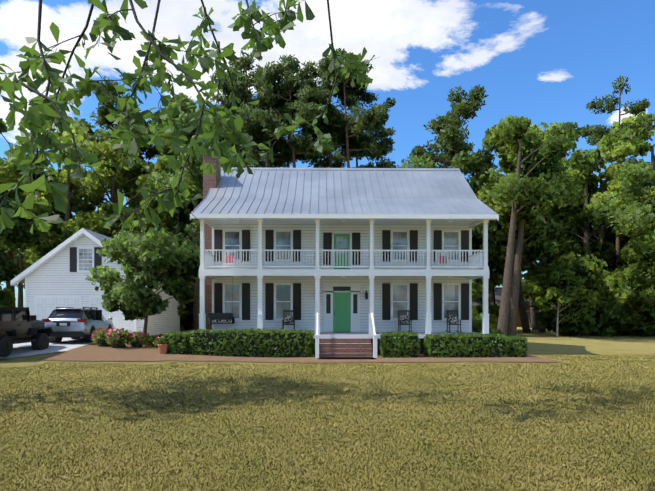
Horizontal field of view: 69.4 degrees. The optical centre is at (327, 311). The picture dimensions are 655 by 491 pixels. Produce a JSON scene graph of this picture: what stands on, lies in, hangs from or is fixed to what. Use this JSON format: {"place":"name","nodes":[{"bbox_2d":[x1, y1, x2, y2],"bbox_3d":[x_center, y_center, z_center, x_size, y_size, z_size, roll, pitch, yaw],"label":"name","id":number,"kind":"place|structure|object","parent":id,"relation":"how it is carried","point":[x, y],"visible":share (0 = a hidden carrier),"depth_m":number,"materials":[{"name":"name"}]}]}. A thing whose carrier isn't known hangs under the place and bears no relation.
{"place":"outdoors","nodes":[
{"label":"outdoors","id":0,"kind":"place"},
{"bbox_2d":[0,338,98,358],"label":"driveway","id":1,"kind":"structure","parent":0,"point":[26,349],"depth_m":20.93,"materials":[{"name":"concrete"}]},
{"bbox_2d":[0,307,53,356],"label":"jeep","id":2,"kind":"object","parent":1,"relation":"on","point":[18,325],"visible":0.96,"depth_m":19.21,"materials":[{"name":"black metal"}]},
{"bbox_2d":[0,0,378,244],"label":"branches","id":3,"kind":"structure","parent":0,"point":[39,112],"depth_m":3.31,"materials":[{"name":"green plant"}]},
{"bbox_2d":[0,327,654,490],"bbox_3d":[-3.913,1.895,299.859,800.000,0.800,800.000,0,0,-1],"label":"ground","id":4,"kind":"structure","parent":0,"point":[544,343],"depth_m":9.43,"materials":[{"name":"green plant"}]},
{"bbox_2d":[42,307,113,342],"bbox_3d":[-12.622,0.649,24.393,2.240,1.775,4.890,0,0,-8],"label":"suv","id":5,"kind":"object","parent":4,"relation":"on","point":[83,323],"visible":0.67,"depth_m":22.35,"materials":[{"name":"silver metal"}]},
{"bbox_2d":[10,228,179,335],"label":"garage","id":6,"kind":"structure","parent":4,"relation":"on","point":[54,278],"depth_m":29.95,"materials":[{"name":"white wood"}]},
{"bbox_2d":[37,343,561,362],"bbox_3d":[-0.850,1.760,22.750,20.700,0.511,9.249,0,0,-1],"label":"mulch bed","id":7,"kind":"object","parent":4,"relation":"on","point":[96,352],"visible":0.54,"depth_m":19.94,"materials":[{"name":"brown soil"}]},
{"bbox_2d":[91,327,178,347],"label":"flowering shrubs","id":8,"kind":"object","parent":7,"relation":"on","point":[149,340],"visible":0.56,"depth_m":21.75,"materials":[{"name":"green plant"}]},
{"bbox_2d":[85,218,199,333],"bbox_3d":[-9.193,-1.413,24.370,6.284,6.550,6.254,0,0,-1],"label":"yard tree","id":9,"kind":"object","parent":7,"relation":"on","point":[150,250],"depth_m":22.90,"materials":[{"name":"green plant"}]},
{"bbox_2d":[157,344,167,353],"bbox_3d":[-7.223,1.633,20.784,0.468,0.430,0.480,0,0,-1],"label":"terracotta pot","id":10,"kind":"object","parent":7,"relation":"on","point":[162,348],"visible":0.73,"depth_m":20.64,"materials":[{"name":"brown ceramic"}]},
{"bbox_2d":[0,115,654,336],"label":"trees","id":11,"kind":"object","parent":4,"relation":"on","point":[534,193],"visible":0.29,"depth_m":39.74,"materials":[{"name":"green plant"}]},
{"bbox_2d":[0,112,654,335],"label":"trees","id":12,"kind":"object","parent":4,"relation":"on","point":[119,166],"visible":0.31,"depth_m":41.11,"materials":[{"name":"green plant"}]},
{"bbox_2d":[0,92,654,335],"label":"trees","id":13,"kind":"object","parent":4,"relation":"on","point":[192,177],"visible":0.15,"depth_m":42.45,"materials":[{"name":"green plant"}]},
{"bbox_2d":[0,48,654,335],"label":"forest","id":14,"kind":"object","parent":4,"relation":"on","point":[309,95],"depth_m":45.57,"materials":[{"name":"green plant"}]},
{"bbox_2d":[190,153,498,358],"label":"house","id":15,"kind":"structure","parent":4,"relation":"on","point":[341,262],"depth_m":24.74,"materials":[{"name":"white wood"}]},
{"bbox_2d":[208,251,461,332],"bbox_3d":[0.356,-1.051,24.047,12.783,4.189,1.089,0,0,-1],"label":"porch furniture","id":16,"kind":"object","parent":15,"relation":"on","point":[220,318],"visible":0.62,"depth_m":24.16,"materials":[{"name":"black"}]},
{"bbox_2d":[163,328,527,357],"bbox_3d":[0.857,1.430,21.474,16.354,1.418,1.390,0,0,-1],"label":"hedge","id":17,"kind":"object","parent":4,"relation":"on","point":[310,344],"depth_m":21.01,"materials":[{"name":"green plant"}]},
{"bbox_2d":[61,363,644,477],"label":"fallen leaves","id":18,"kind":"object","parent":4,"relation":"on","point":[191,456],"visible":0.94,"depth_m":7.51,"materials":[{"name":"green plant"}]},
{"bbox_2d":[472,287,538,326],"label":"neighbor house","id":19,"kind":"structure","parent":4,"relation":"on","point":[498,291],"depth_m":72.62,"materials":[{"name":"grey"}]},
{"bbox_2d":[522,269,601,336],"bbox_3d":[20.220,-0.598,40.840,5.637,5.968,5.255,0,0,-1],"label":"tree","id":20,"kind":"object","parent":4,"relation":"on","point":[574,296],"depth_m":39.70,"materials":[{"name":"green plant"}]},
{"bbox_2d":[0,0,654,306],"label":"sky","id":21,"kind":"structure","parent":0,"point":[540,61],"materials":[{"name":"blue"}]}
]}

